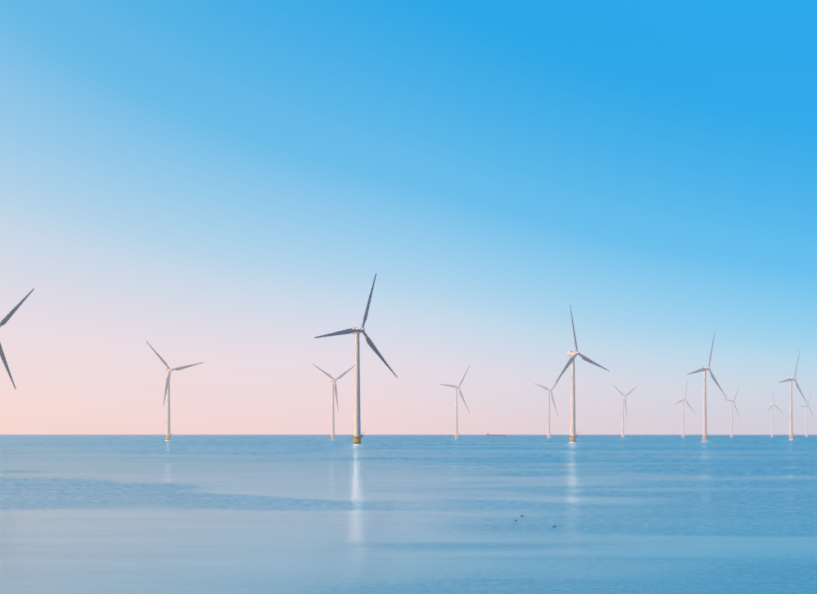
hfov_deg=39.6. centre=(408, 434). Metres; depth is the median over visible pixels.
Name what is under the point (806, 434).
wind turbine
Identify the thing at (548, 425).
wind turbine
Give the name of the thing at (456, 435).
wind turbine
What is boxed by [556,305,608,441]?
wind turbine
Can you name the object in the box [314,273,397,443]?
wind turbine
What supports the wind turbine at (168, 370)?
on the water surface
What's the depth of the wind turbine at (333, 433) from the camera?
1835.53 m
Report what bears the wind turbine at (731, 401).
on the water surface
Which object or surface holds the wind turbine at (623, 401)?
on the water surface
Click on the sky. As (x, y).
(227, 186)
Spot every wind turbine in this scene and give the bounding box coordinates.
[0,289,33,388]
[146,341,203,439]
[313,364,354,438]
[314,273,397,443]
[440,365,469,438]
[534,374,562,437]
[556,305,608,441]
[613,385,636,437]
[675,380,694,436]
[687,333,726,439]
[724,386,739,436]
[768,390,782,436]
[778,351,807,438]
[801,391,813,436]
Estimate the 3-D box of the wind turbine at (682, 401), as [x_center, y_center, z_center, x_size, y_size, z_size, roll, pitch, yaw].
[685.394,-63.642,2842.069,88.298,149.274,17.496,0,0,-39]
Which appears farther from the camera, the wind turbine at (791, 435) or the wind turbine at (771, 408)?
the wind turbine at (771, 408)
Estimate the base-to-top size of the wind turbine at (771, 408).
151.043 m
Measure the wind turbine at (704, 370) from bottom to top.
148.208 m
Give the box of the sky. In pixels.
[0,0,816,433]
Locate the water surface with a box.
[0,434,816,593]
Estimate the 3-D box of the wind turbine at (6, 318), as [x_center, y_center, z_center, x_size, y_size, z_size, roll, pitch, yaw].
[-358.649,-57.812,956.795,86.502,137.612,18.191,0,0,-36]

